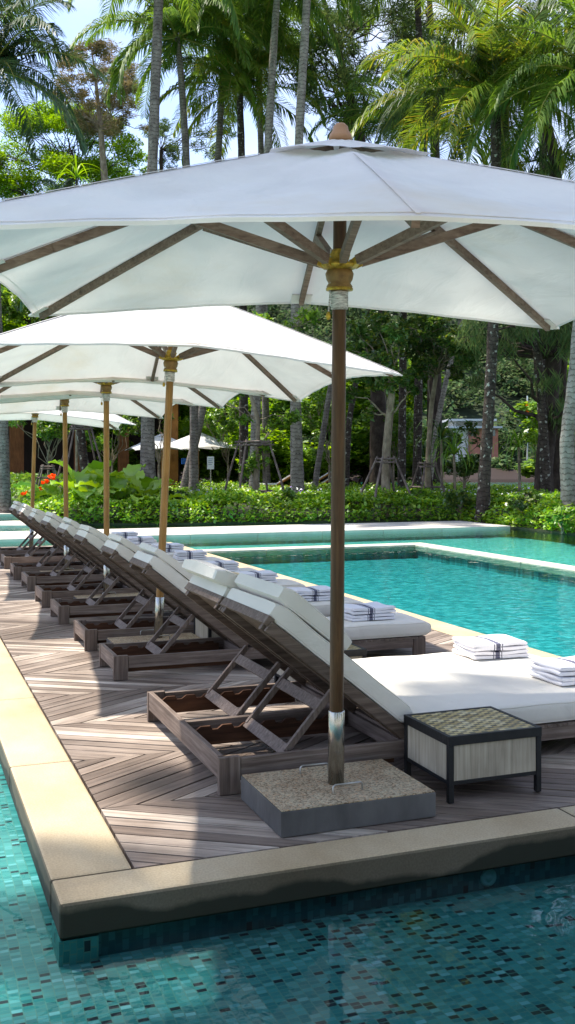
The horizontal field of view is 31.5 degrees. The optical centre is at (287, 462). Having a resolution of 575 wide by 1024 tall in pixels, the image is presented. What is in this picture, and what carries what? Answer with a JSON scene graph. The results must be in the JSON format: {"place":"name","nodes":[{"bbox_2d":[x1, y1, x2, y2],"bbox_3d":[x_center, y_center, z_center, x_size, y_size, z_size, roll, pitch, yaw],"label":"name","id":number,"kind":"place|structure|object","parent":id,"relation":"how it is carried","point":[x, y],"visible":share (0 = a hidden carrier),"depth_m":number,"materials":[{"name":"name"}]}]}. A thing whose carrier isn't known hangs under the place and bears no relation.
{"place":"outdoors","nodes":[
{"label":"outdoors","id":0,"kind":"place"},
{"bbox_2d":[0,502,158,546],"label":"swimming pool","id":1,"kind":"structure","parent":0,"point":[2,518],"depth_m":23.79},
{"bbox_2d":[0,520,509,546],"bbox_3d":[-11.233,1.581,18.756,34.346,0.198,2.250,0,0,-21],"label":"walkway","id":2,"kind":"structure","parent":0,"point":[195,532],"depth_m":22.53,"materials":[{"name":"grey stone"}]},
{"bbox_2d":[110,523,407,549],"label":"swimming pool","id":3,"kind":"structure","parent":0,"point":[279,543],"depth_m":20.39,"materials":[{"name":"liquid"}]},
{"bbox_2d":[4,304,536,468],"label":"hill","id":4,"kind":"structure","parent":0,"point":[476,412],"depth_m":176.15,"materials":[{"name":"plant"}]},
{"bbox_2d":[4,304,566,472],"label":"forest","id":5,"kind":"object","parent":4,"relation":"on","point":[516,378],"visible":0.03,"depth_m":173.47,"materials":[{"name":"plant"}]},
{"bbox_2d":[442,419,501,461],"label":"hillside house","id":6,"kind":"structure","parent":4,"relation":"on","point":[479,426],"depth_m":138.00,"materials":[{"name":"ceramic"}]},
{"bbox_2d":[0,763,574,1023],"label":"shallow pool floor","id":7,"kind":"structure","parent":0,"point":[503,955],"depth_m":3.46,"materials":[{"name":"tile"}]},
{"bbox_2d":[98,856,574,955],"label":"pool side wall","id":8,"kind":"structure","parent":7,"relation":"on","point":[132,939],"depth_m":3.84,"materials":[{"name":"tile"}]},
{"bbox_2d":[0,639,131,911],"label":"coping","id":9,"kind":"object","parent":8,"relation":"on","point":[67,832],"visible":0.93,"depth_m":4.57,"materials":[{"name":"stone"}]},
{"bbox_2d":[52,920,98,966],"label":"pool corner pier","id":10,"kind":"structure","parent":8,"relation":"attached to","point":[77,950],"depth_m":3.49,"materials":[{"name":"tile"}]},
{"bbox_2d":[51,806,574,939],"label":"coping","id":11,"kind":"object","parent":8,"relation":"on","point":[114,901],"visible":1,"depth_m":3.82,"materials":[{"name":"stone"}]},
{"bbox_2d":[167,542,561,657],"bbox_3d":[0.333,1.565,12.152,0.300,0.129,15.020,0,0,-21],"label":"coping","id":12,"kind":"object","parent":8,"relation":"on","point":[447,628],"visible":0.15,"depth_m":9.43,"materials":[{"name":"stone"}]},
{"bbox_2d":[0,0,574,201],"label":"sky","id":13,"kind":"structure","parent":0,"point":[72,23],"materials":[{"name":"white"}]},
{"bbox_2d":[11,480,574,543],"bbox_3d":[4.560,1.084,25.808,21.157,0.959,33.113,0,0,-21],"label":"hedge","id":14,"kind":"object","parent":0,"point":[305,499],"visible":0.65,"depth_m":26.15,"materials":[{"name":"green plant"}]},
{"bbox_2d":[1,284,56,327],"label":"background tree","id":15,"kind":"object","parent":14,"relation":"on","point":[8,297],"visible":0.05,"depth_m":58.98,"materials":[{"name":"green plant"}]},
{"bbox_2d":[0,0,60,80],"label":"palm tree","id":16,"kind":"object","parent":14,"relation":"on","point":[49,64],"visible":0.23,"depth_m":34.53,"materials":[{"name":"green plant"}]},
{"bbox_2d":[10,470,68,500],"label":"tall grass","id":17,"kind":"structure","parent":14,"relation":"on","point":[22,476],"depth_m":41.44,"materials":[{"name":"green plant"}]},
{"bbox_2d":[8,420,73,483],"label":"bush","id":18,"kind":"object","parent":14,"relation":"on","point":[46,428],"visible":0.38,"depth_m":40.19,"materials":[{"name":"green plant"}]},
{"bbox_2d":[5,178,88,470],"bbox_3d":[-7.178,-3.872,33.722,5.482,10.845,5.088,0,0,20],"label":"palm tree","id":19,"kind":"object","parent":14,"relation":"on","point":[82,449],"visible":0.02,"depth_m":33.61,"materials":[{"name":"green plant"}]},
{"bbox_2d":[10,481,86,515],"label":"broad leaf plant","id":20,"kind":"object","parent":14,"relation":"on","point":[55,487],"visible":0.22,"depth_m":27.63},
{"bbox_2d":[0,0,109,512],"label":"palm tree","id":21,"kind":"object","parent":14,"relation":"on","point":[12,66],"visible":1,"depth_m":29.99,"materials":[{"name":"green plant"}]},
{"bbox_2d":[0,99,147,315],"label":"shade tree","id":22,"kind":"object","parent":14,"relation":"on","point":[52,161],"visible":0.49,"depth_m":56.18,"materials":[{"name":"green plant"}]},
{"bbox_2d":[52,154,99,471],"bbox_3d":[-8.065,-5.066,39.106,1.909,13.192,1.953,0,0,-38],"label":"palm tree","id":23,"kind":"object","parent":14,"relation":"on","point":[76,175],"visible":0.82,"depth_m":38.97,"materials":[{"name":"green plant"}]},
{"bbox_2d":[35,460,124,517],"bbox_3d":[-5.313,0.699,26.707,2.420,1.570,2.512,0,0,-21],"label":"broad leaf plant","id":24,"kind":"object","parent":14,"relation":"on","point":[84,492],"visible":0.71,"depth_m":26.85,"materials":[{"name":"plant"}]},
{"bbox_2d":[56,424,113,509],"bbox_3d":[-6.682,0.146,33.000,1.860,2.793,1.859,0,0,-21],"label":"stake frame","id":25,"kind":"object","parent":14,"relation":"on","point":[73,428],"visible":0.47,"depth_m":32.78,"materials":[{"name":"brown wood"}]},
{"bbox_2d":[8,404,179,490],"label":"wooden pavilion","id":26,"kind":"structure","parent":14,"relation":"on","point":[20,449],"depth_m":52.35,"materials":[{"name":"wood"}]},
{"bbox_2d":[50,38,148,181],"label":"casuarina tree","id":27,"kind":"object","parent":14,"relation":"on","point":[98,125],"visible":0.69,"depth_m":53.35,"materials":[{"name":"green plant"}]},
{"bbox_2d":[75,414,140,471],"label":"bush","id":28,"kind":"object","parent":14,"relation":"on","point":[123,428],"visible":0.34,"depth_m":40.76,"materials":[{"name":"green plant"}]},
{"bbox_2d":[74,464,160,517],"bbox_3d":[-4.549,0.759,26.875,2.428,1.449,1.868,0,0,2],"label":"broad leaf plant","id":29,"kind":"object","parent":14,"relation":"on","point":[130,470],"visible":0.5,"depth_m":27.10,"materials":[{"name":"plant"}]},
{"bbox_2d":[111,470,171,514],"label":"broad leaf plant","id":30,"kind":"object","parent":14,"relation":"on","point":[147,482],"visible":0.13,"depth_m":28.34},
{"bbox_2d":[115,474,188,518],"bbox_3d":[-3.566,0.892,26.823,1.801,1.184,2.233,0,0,-21],"label":"broad leaf plant","id":31,"kind":"object","parent":14,"relation":"on","point":[136,485],"visible":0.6,"depth_m":26.71,"materials":[{"name":"plant"}]},
{"bbox_2d":[67,0,247,514],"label":"palm tree","id":32,"kind":"object","parent":14,"relation":"on","point":[147,451],"visible":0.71,"depth_m":29.14,"materials":[{"name":"grey plant"}]},
{"bbox_2d":[87,395,236,481],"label":"background tree","id":33,"kind":"object","parent":14,"relation":"on","point":[217,472],"visible":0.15,"depth_m":52.88,"materials":[{"name":"green plant"}]},
{"bbox_2d":[70,0,269,491],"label":"palm tree","id":34,"kind":"object","parent":14,"relation":"on","point":[172,27],"visible":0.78,"depth_m":35.87,"materials":[{"name":"green plant"}]},
{"bbox_2d":[138,104,236,174],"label":"casuarina tree","id":35,"kind":"object","parent":14,"relation":"on","point":[170,148],"visible":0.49,"depth_m":56.85,"materials":[{"name":"green plant"}]},
{"bbox_2d":[156,433,238,479],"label":"parasol","id":36,"kind":"object","parent":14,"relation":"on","point":[206,441],"visible":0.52,"depth_m":43.53,"materials":[{"name":"fabric"}]},
{"bbox_2d":[202,398,238,483],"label":"bush","id":37,"kind":"object","parent":14,"relation":"on","point":[217,429],"visible":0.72,"depth_m":43.53,"materials":[{"name":"green plant"}]},
{"bbox_2d":[113,0,332,488],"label":"palm tree","id":38,"kind":"object","parent":14,"relation":"on","point":[218,156],"visible":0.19,"depth_m":38.13,"materials":[{"name":"green plant"}]},
{"bbox_2d":[160,13,339,502],"bbox_3d":[-1.849,-7.274,37.660,6.607,17.610,7.156,0,0,-21],"label":"palm tree","id":39,"kind":"object","parent":14,"relation":"on","point":[228,81],"visible":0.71,"depth_m":37.34,"materials":[{"name":"green plant"}]},
{"bbox_2d":[219,439,289,515],"bbox_3d":[-0.973,0.436,29.400,1.695,2.210,1.695,0,0,-21],"label":"stake frame","id":40,"kind":"object","parent":14,"relation":"on","point":[259,442],"visible":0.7,"depth_m":29.12,"materials":[{"name":"brown wood"}]},
{"bbox_2d":[162,7,352,482],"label":"palm tree","id":41,"kind":"object","parent":14,"relation":"on","point":[265,406],"visible":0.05,"depth_m":43.40,"materials":[{"name":"green plant"}]},
{"bbox_2d":[215,307,320,513],"bbox_3d":[-1.393,-1.535,30.158,4.823,6.130,1.488,0,0,3],"label":"frangipani tree","id":42,"kind":"object","parent":14,"relation":"on","point":[254,462],"visible":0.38,"depth_m":29.95,"materials":[{"name":"green plant"}]},
{"bbox_2d":[196,0,358,506],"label":"palm tree","id":43,"kind":"object","parent":14,"relation":"on","point":[272,32],"visible":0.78,"depth_m":35.53,"materials":[{"name":"green plant"}]},
{"bbox_2d":[263,487,297,509],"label":"shrub","id":44,"kind":"object","parent":14,"relation":"on","point":[284,494],"visible":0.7,"depth_m":27.38,"materials":[{"name":"green plant"}]},
{"bbox_2d":[212,381,352,484],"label":"background tree","id":45,"kind":"object","parent":14,"relation":"on","point":[234,473],"visible":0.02,"depth_m":54.39,"materials":[{"name":"green plant"}]},
{"bbox_2d":[247,0,370,508],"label":"palm tree","id":46,"kind":"object","parent":14,"relation":"on","point":[297,466],"visible":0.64,"depth_m":32.88,"materials":[{"name":"grey plant"}]},
{"bbox_2d":[219,349,413,484],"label":"background tree","id":47,"kind":"object","parent":14,"relation":"on","point":[281,451],"visible":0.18,"depth_m":44.63,"materials":[{"name":"green plant"}]},
{"bbox_2d":[312,384,331,492],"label":"palm tree","id":48,"kind":"object","parent":14,"relation":"on","point":[317,468],"visible":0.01,"depth_m":35.91,"materials":[{"name":"grey plant"}]},
{"bbox_2d":[301,387,347,482],"bbox_3d":[1.210,-0.686,38.999,2.273,4.432,2.775,0,0,7],"label":"bush","id":49,"kind":"object","parent":14,"relation":"on","point":[305,410],"visible":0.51,"depth_m":38.90,"materials":[{"name":"green plant"}]},
{"bbox_2d":[284,0,435,486],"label":"casuarina tree","id":50,"kind":"object","parent":14,"relation":"on","point":[344,74],"visible":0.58,"depth_m":39.49,"materials":[{"name":"green plant"}]},
{"bbox_2d":[269,346,462,484],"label":"background tree","id":51,"kind":"object","parent":14,"relation":"on","point":[360,431],"visible":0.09,"depth_m":44.77,"materials":[{"name":"green plant"}]},
{"bbox_2d":[346,309,420,516],"bbox_3d":[2.434,-1.381,28.278,2.530,5.822,4.373,0,0,-8],"label":"staked tree","id":52,"kind":"object","parent":14,"relation":"on","point":[372,349],"visible":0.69,"depth_m":28.09,"materials":[{"name":"green plant"}]},
{"bbox_2d":[349,456,421,519],"bbox_3d":[2.663,0.684,27.600,1.561,1.727,1.560,0,0,-21],"label":"stake frame","id":53,"kind":"object","parent":14,"relation":"on","point":[381,462],"visible":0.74,"depth_m":27.44,"materials":[{"name":"brown wood"}]},
{"bbox_2d":[326,0,469,483],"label":"casuarina tree","id":54,"kind":"object","parent":14,"relation":"on","point":[439,383],"visible":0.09,"depth_m":43.17,"materials":[{"name":"green plant"}]},
{"bbox_2d":[307,42,490,488],"bbox_3d":[4.125,-6.462,35.939,6.644,15.987,6.410,0,0,34],"label":"palm tree","id":55,"kind":"object","parent":14,"relation":"on","point":[367,80],"visible":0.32,"depth_m":35.87,"materials":[{"name":"green plant"}]},
{"bbox_2d":[345,307,458,489],"bbox_3d":[3.649,-3.518,34.498,5.117,10.103,4.749,0,0,7],"label":"palm tree","id":56,"kind":"object","parent":14,"relation":"on","point":[348,435],"visible":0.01,"depth_m":34.41,"materials":[{"name":"brown plant"}]},
{"bbox_2d":[383,410,426,485],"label":"bush","id":57,"kind":"object","parent":14,"relation":"on","point":[409,425],"visible":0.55,"depth_m":40.51,"materials":[{"name":"green plant"}]},
{"bbox_2d":[347,0,481,485],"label":"palm tree","id":58,"kind":"object","parent":14,"relation":"on","point":[418,412],"visible":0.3,"depth_m":38.88,"materials":[{"name":"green plant"}]},
{"bbox_2d":[404,461,448,510],"bbox_3d":[4.183,0.745,30.450,1.085,1.592,1.085,0,0,-21],"label":"stake frame","id":59,"kind":"object","parent":14,"relation":"on","point":[424,466],"visible":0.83,"depth_m":30.28,"materials":[{"name":"brown wood"}]},
{"bbox_2d":[394,313,478,511],"bbox_3d":[4.490,-1.492,30.831,2.810,6.046,4.612,0,0,12],"label":"staked tree","id":60,"kind":"object","parent":14,"relation":"on","point":[432,364],"visible":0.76,"depth_m":30.33,"materials":[{"name":"green plant"}]},
{"bbox_2d":[416,414,473,507],"bbox_3d":[4.808,0.015,31.439,2.007,3.032,1.831,0,0,-44],"label":"pandanus plant","id":61,"kind":"object","parent":14,"relation":"on","point":[440,432],"visible":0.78,"depth_m":31.47,"materials":[{"name":"green plant"}]},
{"bbox_2d":[431,319,462,478],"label":"palm tree","id":62,"kind":"object","parent":14,"relation":"on","point":[442,399],"visible":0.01,"depth_m":37.42,"materials":[{"name":"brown plant"}]},
{"bbox_2d":[425,433,479,512],"bbox_3d":[4.960,0.323,30.391,1.749,2.416,1.685,0,0,-21],"label":"pandanus plant","id":63,"kind":"object","parent":14,"relation":"on","point":[453,450],"visible":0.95,"depth_m":30.42,"materials":[{"name":"green plant"}]},
{"bbox_2d":[441,487,473,517],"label":"shrub","id":64,"kind":"object","parent":14,"relation":"on","point":[451,497],"visible":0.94,"depth_m":26.07,"materials":[{"name":"green plant"}]},
{"bbox_2d":[435,420,480,489],"bbox_3d":[5.877,0.093,33.012,1.614,2.873,3.159,0,0,-13],"label":"bush","id":65,"kind":"object","parent":14,"relation":"on","point":[460,469],"visible":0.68,"depth_m":32.58,"materials":[{"name":"green plant"}]},
{"bbox_2d":[350,0,574,522],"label":"palm tree","id":66,"kind":"object","parent":14,"relation":"on","point":[465,92],"visible":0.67,"depth_m":25.32,"materials":[{"name":"green plant"}]},
{"bbox_2d":[374,0,574,514],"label":"palm tree","id":67,"kind":"object","parent":14,"relation":"on","point":[537,13],"visible":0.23,"depth_m":27.77,"materials":[{"name":"green plant"}]},
{"bbox_2d":[451,94,574,516],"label":"casuarina tree","id":68,"kind":"object","parent":14,"relation":"on","point":[552,346],"visible":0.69,"depth_m":27.93,"materials":[{"name":"green plant"}]},
{"bbox_2d":[493,422,537,490],"bbox_3d":[6.658,0.160,29.247,1.744,2.744,1.973,0,0,32],"label":"pandanus plant","id":69,"kind":"object","parent":14,"relation":"on","point":[520,443],"visible":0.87,"depth_m":29.22,"materials":[{"name":"green plant"}]},
{"bbox_2d":[464,0,574,528],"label":"palm tree","id":70,"kind":"object","parent":14,"relation":"on","point":[558,64],"visible":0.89,"depth_m":23.17,"materials":[{"name":"green plant"}]},
{"bbox_2d":[505,490,542,520],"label":"shrub","id":71,"kind":"object","parent":14,"relation":"on","point":[513,503],"visible":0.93,"depth_m":23.99,"materials":[{"name":"green plant"}]},
{"bbox_2d":[509,358,568,477],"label":"background tree","id":72,"kind":"object","parent":14,"relation":"on","point":[527,470],"visible":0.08,"depth_m":47.02,"materials":[{"name":"green plant"}]},
{"bbox_2d":[544,506,574,533],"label":"shrub","id":73,"kind":"object","parent":14,"relation":"on","point":[561,515],"visible":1,"depth_m":21.68,"materials":[{"name":"green plant"}]},
{"bbox_2d":[553,350,567,506],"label":"casuarina tree","id":74,"kind":"object","parent":14,"relation":"on","point":[556,472],"depth_m":30.61,"materials":[{"name":"brown plant"}]},
{"bbox_2d":[180,468,533,478],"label":"shore","id":75,"kind":"structure","parent":0,"point":[504,473],"depth_m":124.66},
{"bbox_2d":[180,479,533,487],"bbox_3d":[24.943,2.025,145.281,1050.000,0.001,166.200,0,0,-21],"label":"lagoon","id":76,"kind":"structure","parent":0,"point":[501,481],"depth_m":108.64,"materials":[{"name":"liquid"}]},
{"bbox_2d":[207,545,574,642],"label":"pool water","id":77,"kind":"structure","parent":0,"point":[365,552],"depth_m":15.01,"materials":[{"name":"liquid"}]},
{"bbox_2d":[223,551,574,585],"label":"pool dividing wall","id":78,"kind":"structure","parent":0,"point":[530,577],"depth_m":16.86,"materials":[{"name":"tile"}]},
{"bbox_2d":[198,542,426,556],"bbox_3d":[0.517,1.577,18.374,4.466,0.117,0.375,0,0,-21],"label":"pool edge stone","id":79,"kind":"object","parent":78,"relation":"on","point":[372,546],"visible":0.35,"depth_m":18.19,"materials":[{"name":"stone"}]},
{"bbox_2d":[416,544,574,577],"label":"pool edge stone","id":80,"kind":"object","parent":78,"relation":"on","point":[562,567],"visible":0.56,"depth_m":16.10,"materials":[{"name":"stone"}]},
{"bbox_2d":[250,558,574,656],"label":"pool floor","id":81,"kind":"structure","parent":0,"point":[551,636],"depth_m":12.87,"materials":[{"name":"tile"}]},
{"bbox_2d":[290,522,574,565],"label":"swimming pool","id":82,"kind":"structure","parent":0,"point":[503,538],"depth_m":20.39,"materials":[{"name":"liquid"}]},
{"bbox_2d":[345,536,574,565],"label":"terrace pool floor","id":83,"kind":"structure","parent":0,"point":[551,559],"depth_m":20.60,"materials":[{"name":"tile"}]},
{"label":"deck underlay","id":84,"kind":"structure","parent":0,"visible":0},
{"bbox_2d":[0,546,574,868],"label":"deck","id":85,"kind":"structure","parent":84,"relation":"on","point":[151,788],"depth_m":5.17,"materials":[{"name":"brown wood"}]},
{"bbox_2d":[0,410,135,546],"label":"parasol","id":86,"kind":"object","parent":85,"relation":"on","point":[93,419],"visible":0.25,"depth_m":16.40,"materials":[{"name":"fabric"}]},
{"bbox_2d":[0,501,156,560],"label":"sun lounger","id":87,"kind":"object","parent":85,"relation":"on","point":[14,509],"visible":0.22,"depth_m":15.72,"materials":[{"name":"fabric"}]},
{"bbox_2d":[1,503,166,568],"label":"sun lounger","id":88,"kind":"object","parent":85,"relation":"on","point":[24,512],"visible":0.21,"depth_m":14.57,"materials":[{"name":"fabric"}]},
{"bbox_2d":[10,508,173,579],"bbox_3d":[-2.422,1.052,13.662,2.475,0.896,0.549,0,0,-20],"label":"sun lounger","id":89,"kind":"object","parent":85,"relation":"on","point":[35,517],"visible":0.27,"depth_m":13.21,"materials":[{"name":"fabric"}]},
{"bbox_2d":[0,390,195,571],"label":"parasol","id":90,"kind":"object","parent":85,"relation":"on","point":[136,405],"visible":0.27,"depth_m":14.26,"materials":[{"name":"fabric"}]},
{"bbox_2d":[21,512,222,590],"bbox_3d":[-1.992,1.048,12.606,2.475,0.904,0.549,0,0,-22],"label":"sun lounger","id":91,"kind":"object","parent":85,"relation":"on","point":[51,523],"visible":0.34,"depth_m":12.15,"materials":[{"name":"fabric"}]},
{"bbox_2d":[0,377,271,598],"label":"parasol","id":92,"kind":"object","parent":85,"relation":"on","point":[205,396],"visible":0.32,"depth_m":11.68,"materials":[{"name":"fabric"}]},
{"bbox_2d":[35,517,256,607],"bbox_3d":[-1.486,1.046,11.232,2.475,0.909,0.549,0,0,-21],"label":"sun lounger","id":93,"kind":"object","parent":85,"relation":"on","point":[67,530],"visible":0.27,"depth_m":10.80,"materials":[{"name":"fabric"}]},
{"bbox_2d":[50,524,305,623],"bbox_3d":[-1.063,1.052,10.129,2.475,0.896,0.549,0,0,-21],"label":"sun lounger","id":94,"kind":"object","parent":85,"relation":"on","point":[90,540],"visible":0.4,"depth_m":9.68,"materials":[{"name":"brown wood"}]},
{"bbox_2d":[0,306,402,643],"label":"parasol","id":95,"kind":"object","parent":85,"relation":"on","point":[227,347],"visible":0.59,"depth_m":8.09,"materials":[{"name":"fabric"}]},
{"bbox_2d":[194,617,219,637],"bbox_3d":[-0.463,1.353,8.174,0.483,0.294,0.430,0,0,-21],"label":"side table","id":96,"kind":"object","parent":85,"relation":"on","point":[201,630],"visible":0.04,"depth_m":8.07,"materials":[{"name":"wicker"}]},
{"bbox_2d":[74,533,362,650],"bbox_3d":[-0.551,1.048,8.783,2.475,0.904,0.549,0,0,-21],"label":"sun lounger","id":97,"kind":"object","parent":85,"relation":"on","point":[118,551],"visible":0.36,"depth_m":8.35,"materials":[{"name":"brown wood"}]},
{"bbox_2d":[302,595,329,600],"bbox_3d":[0.220,1.194,9.087,0.397,0.057,0.293,0,0,-17],"label":"folded towel","id":98,"kind":"object","parent":97,"relation":"on","point":[316,597],"visible":0.34,"depth_m":8.95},
{"bbox_2d":[287,585,329,595],"bbox_3d":[0.218,1.143,9.081,0.392,0.057,0.295,0,0,-20],"label":"folded towel","id":99,"kind":"object","parent":98,"relation":"on","point":[316,590],"visible":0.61,"depth_m":8.97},
{"bbox_2d":[99,542,430,680],"bbox_3d":[-0.135,1.046,7.690,2.475,0.909,0.549,0,0,-21],"label":"sun lounger","id":100,"kind":"object","parent":85,"relation":"on","point":[166,574],"visible":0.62,"depth_m":7.36,"materials":[{"name":"brown wood"}]},
{"bbox_2d":[344,612,394,621],"bbox_3d":[0.607,1.194,7.984,0.384,0.057,0.293,0,0,-23],"label":"folded towel","id":101,"kind":"object","parent":100,"relation":"on","point":[366,617],"visible":0.62,"depth_m":7.86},
{"bbox_2d":[344,602,395,614],"bbox_3d":[0.610,1.143,7.986,0.397,0.057,0.293,0,0,-24],"label":"folded towel","id":102,"kind":"object","parent":101,"relation":"on","point":[367,608],"visible":0.84,"depth_m":7.88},
{"bbox_2d":[0,122,574,837],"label":"parasol","id":103,"kind":"object","parent":85,"relation":"on","point":[340,222],"visible":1,"depth_m":4.31,"materials":[{"name":"fabric"}]},
{"bbox_2d":[274,643,366,700],"bbox_3d":[0.211,1.353,6.697,0.483,0.294,0.430,0,0,-21],"label":"side table","id":104,"kind":"object","parent":85,"relation":"on","point":[353,651],"visible":0.22,"depth_m":6.57,"materials":[{"name":"wicker"}]},
{"bbox_2d":[147,559,574,795],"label":"double daybed","id":105,"kind":"object","parent":85,"relation":"on","point":[286,630],"visible":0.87,"depth_m":5.29,"materials":[{"name":"fabric"}]},
{"bbox_2d":[452,644,528,659],"bbox_3d":[1.285,1.194,6.459,0.396,0.057,0.293,0,0,-16],"label":"folded towel","id":106,"kind":"object","parent":105,"relation":"on","point":[478,655],"visible":0.69,"depth_m":6.33,"materials":[{"name":"fabric"}]},
{"bbox_2d":[452,634,527,651],"bbox_3d":[1.281,1.143,6.454,0.391,0.057,0.294,0,0,-18],"label":"folded towel","id":107,"kind":"object","parent":106,"relation":"on","point":[492,642],"visible":1,"depth_m":6.36,"materials":[{"name":"fabric"}]},
{"bbox_2d":[530,668,574,685],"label":"folded towel","id":108,"kind":"object","parent":105,"relation":"on","point":[552,678],"visible":0.68,"depth_m":5.60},
{"bbox_2d":[529,656,574,675],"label":"folded towel","id":109,"kind":"object","parent":108,"relation":"on","point":[563,666],"visible":1,"depth_m":5.68,"materials":[{"name":"fabric"}]},
{"bbox_2d":[404,706,541,803],"bbox_3d":[0.858,1.353,4.757,0.483,0.294,0.430,0,0,-21],"label":"side table","id":110,"kind":"object","parent":85,"relation":"on","point":[450,749],"visible":1,"depth_m":4.61,"materials":[{"name":"tile"}]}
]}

